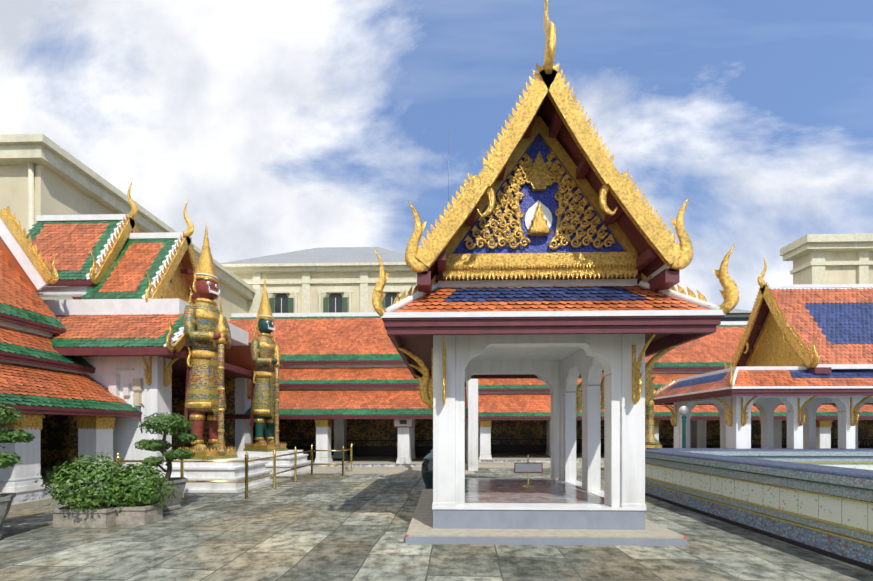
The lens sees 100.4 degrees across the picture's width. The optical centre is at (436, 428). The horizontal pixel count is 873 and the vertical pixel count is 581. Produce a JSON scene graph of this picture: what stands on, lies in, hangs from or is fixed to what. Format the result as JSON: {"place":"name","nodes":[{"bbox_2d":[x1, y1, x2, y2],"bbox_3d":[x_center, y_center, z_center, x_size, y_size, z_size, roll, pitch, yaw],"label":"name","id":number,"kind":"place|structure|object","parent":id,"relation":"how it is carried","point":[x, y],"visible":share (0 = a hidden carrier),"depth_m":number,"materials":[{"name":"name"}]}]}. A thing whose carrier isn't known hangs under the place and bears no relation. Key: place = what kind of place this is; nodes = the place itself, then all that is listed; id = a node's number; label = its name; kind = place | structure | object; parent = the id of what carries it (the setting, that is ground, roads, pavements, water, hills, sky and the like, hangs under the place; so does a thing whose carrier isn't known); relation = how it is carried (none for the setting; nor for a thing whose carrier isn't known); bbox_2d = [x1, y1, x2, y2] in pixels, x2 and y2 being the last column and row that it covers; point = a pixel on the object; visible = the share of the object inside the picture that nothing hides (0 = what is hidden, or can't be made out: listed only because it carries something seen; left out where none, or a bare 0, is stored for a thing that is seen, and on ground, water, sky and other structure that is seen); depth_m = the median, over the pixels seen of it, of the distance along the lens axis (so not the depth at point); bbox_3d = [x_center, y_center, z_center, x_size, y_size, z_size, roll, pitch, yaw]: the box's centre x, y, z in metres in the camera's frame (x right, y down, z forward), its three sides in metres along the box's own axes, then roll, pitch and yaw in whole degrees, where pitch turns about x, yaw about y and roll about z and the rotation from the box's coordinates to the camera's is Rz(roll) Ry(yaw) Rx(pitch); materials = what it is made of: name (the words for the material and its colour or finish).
{"place":"outdoors","nodes":[
{"label":"outdoors","id":0,"kind":"place"},
{"bbox_2d":[0,134,255,320],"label":"building","id":1,"kind":"structure","parent":0,"point":[41,174],"depth_m":20.68,"materials":[{"name":"beige paint"}]},
{"bbox_2d":[0,468,872,580],"bbox_3d":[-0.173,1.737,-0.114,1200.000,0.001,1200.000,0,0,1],"label":"ground","id":2,"kind":"structure","parent":0,"point":[329,527],"depth_m":5.22,"materials":[{"name":"stone"}]},
{"bbox_2d":[0,401,35,538],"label":"bonsai","id":3,"kind":"object","parent":2,"relation":"on","point":[7,460],"visible":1,"depth_m":5.68,"materials":[{"name":"plant"}]},
{"bbox_2d":[0,250,141,510],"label":"gallery","id":4,"kind":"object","parent":2,"relation":"on","point":[39,375],"visible":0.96,"depth_m":9.36,"materials":[{"name":"white plaster"},{"name":"orange and green glazed tile"},{"name":"marble"}]},
{"bbox_2d":[35,450,136,527],"bbox_3d":[-6.289,1.022,6.647,1.451,1.429,1.224,0,0,22],"label":"planter with shrub","id":5,"kind":"object","parent":2,"relation":"on","point":[95,511],"visible":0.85,"depth_m":6.38,"materials":[{"name":"green plant"}]},
{"bbox_2d":[40,394,184,474],"bbox_3d":[-12.023,-0.063,13.334,4.840,3.600,5.100,0,0,1],"label":"gallery","id":6,"kind":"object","parent":2,"relation":"on","point":[54,441],"visible":0.08,"depth_m":13.24,"materials":[{"name":"stone"}]},
{"bbox_2d":[0,182,274,478],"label":"gate porch","id":7,"kind":"object","parent":2,"relation":"on","point":[122,281],"visible":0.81,"depth_m":11.52,"materials":[{"name":"white paint"}]},
{"bbox_2d":[102,461,178,524],"bbox_3d":[-5.484,1.171,6.771,1.259,1.132,0.876,0,0,1],"label":"planter with shrub","id":8,"kind":"object","parent":2,"relation":"on","point":[139,506],"visible":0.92,"depth_m":6.59,"materials":[{"name":"green plant"}]},
{"bbox_2d":[134,412,199,511],"bbox_3d":[-5.736,0.693,7.814,1.066,2.088,1.106,0,0,40],"label":"bonsai","id":9,"kind":"object","parent":2,"relation":"on","point":[172,422],"visible":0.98,"depth_m":7.67,"materials":[{"name":"plant"}]},
{"bbox_2d":[153,224,272,492],"bbox_3d":[-6.556,-2.183,10.748,2.500,7.840,2.000,0,0,1],"label":"guardian statue","id":10,"kind":"object","parent":2,"relation":"on","point":[206,328],"visible":1,"depth_m":10.40,"materials":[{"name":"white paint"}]},
{"bbox_2d":[116,443,352,498],"bbox_3d":[-4.731,1.152,11.089,2.714,1.170,7.214,0,0,38],"label":"railing","id":11,"kind":"object","parent":2,"relation":"on","point":[246,461],"visible":0.83,"depth_m":9.63,"materials":[{"name":"gold metal"}]},
{"bbox_2d":[236,280,310,475],"bbox_3d":[-6.469,-2.113,14.246,2.500,7.700,2.000,0,0,1],"label":"guardian statue","id":12,"kind":"object","parent":2,"relation":"on","point":[265,355],"visible":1,"depth_m":13.92,"materials":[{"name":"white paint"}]},
{"bbox_2d":[279,419,286,422],"bbox_3d":[-12.657,-1.953,19.842,8.450,7.380,8.120,0,0,1],"label":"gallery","id":13,"kind":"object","parent":2,"relation":"on","point":[282,420],"depth_m":20.05,"materials":[{"name":"black concrete"}]},
{"bbox_2d":[220,247,416,312],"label":"building","id":14,"kind":"structure","parent":2,"relation":"on","point":[330,280],"depth_m":40.62,"materials":[{"name":"beige paint"}]},
{"bbox_2d":[173,312,467,469],"bbox_3d":[-4.914,-2.323,19.599,13.098,8.120,9.080,0,0,1],"label":"gallery","id":15,"kind":"object","parent":2,"relation":"on","point":[346,379],"visible":0.44,"depth_m":17.75,"materials":[{"name":"white plaster"},{"name":"orange and green glazed tile"},{"name":"marble"}]},
{"bbox_2d":[421,449,432,488],"bbox_3d":[-0.090,1.157,10.487,0.720,1.160,0.720,0,0,1],"label":"urn","id":16,"kind":"object","parent":2,"relation":"on","point":[427,470],"visible":0.33,"depth_m":10.24,"materials":[{"name":"ceramic"}]},
{"bbox_2d":[301,465,603,473],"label":"low platform","id":17,"kind":"structure","parent":2,"relation":"on","point":[320,471],"depth_m":14.57,"materials":[{"name":"white stone"}]},
{"bbox_2d":[465,379,477,470],"bbox_3d":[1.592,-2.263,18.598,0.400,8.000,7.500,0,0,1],"label":"column","id":18,"kind":"structure","parent":2,"relation":"on","point":[471,440],"depth_m":14.85,"materials":[{"name":"white paint"}]},
{"bbox_2d":[372,0,738,545],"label":"pavilion","id":19,"kind":"structure","parent":2,"relation":"on","point":[553,256],"depth_m":5.75,"materials":[{"name":"white paint"}]},
{"bbox_2d":[514,455,542,487],"bbox_3d":[1.975,0.903,7.835,0.600,0.700,0.247,0,0,1],"label":"sign stand","id":20,"kind":"object","parent":19,"relation":"on","point":[528,467],"visible":1,"depth_m":7.80,"materials":[{"name":"gold metal"}]},
{"bbox_2d":[645,389,661,448],"bbox_3d":[6.455,0.087,11.025,0.600,3.300,0.600,0,0,1],"label":"statue","id":21,"kind":"object","parent":2,"relation":"on","point":[651,441],"visible":0.4,"depth_m":10.92,"materials":[{"name":"metal"}]},
{"bbox_2d":[478,321,872,464],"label":"gallery","id":22,"kind":"object","parent":2,"relation":"on","point":[514,420],"visible":0.29,"depth_m":19.57,"materials":[{"name":"white plaster"},{"name":"orange and green glazed tile"},{"name":"marble"}]},
{"bbox_2d":[679,406,688,447],"bbox_3d":[7.817,0.512,11.491,0.280,2.450,0.266,0,0,1],"label":"lamp post","id":23,"kind":"object","parent":2,"relation":"on","point":[683,410],"visible":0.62,"depth_m":11.45,"materials":[{"name":"teal metal"}]},
{"bbox_2d":[645,448,872,571],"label":"enclosure wall","id":24,"kind":"structure","parent":2,"relation":"on","point":[818,500],"depth_m":6.02,"materials":[{"name":"tile"}]},
{"bbox_2d":[653,256,872,448],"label":"pavilion","id":25,"kind":"structure","parent":2,"relation":"on","point":[803,353],"depth_m":10.90,"materials":[{"name":"tile"}]},
{"bbox_2d":[0,0,872,310],"label":"sky","id":26,"kind":"structure","parent":0,"point":[282,126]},
{"bbox_2d":[448,127,448,211],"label":"antenna mast","id":27,"kind":"object","parent":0,"point":[448,165],"depth_m":61.83,"materials":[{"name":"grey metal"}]},
{"bbox_2d":[721,308,750,320],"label":"building","id":28,"kind":"structure","parent":0,"point":[734,314],"depth_m":41.04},
{"bbox_2d":[780,233,872,284],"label":"building","id":29,"kind":"structure","parent":0,"point":[831,258],"depth_m":48.35,"materials":[{"name":"beige concrete"}]}
]}

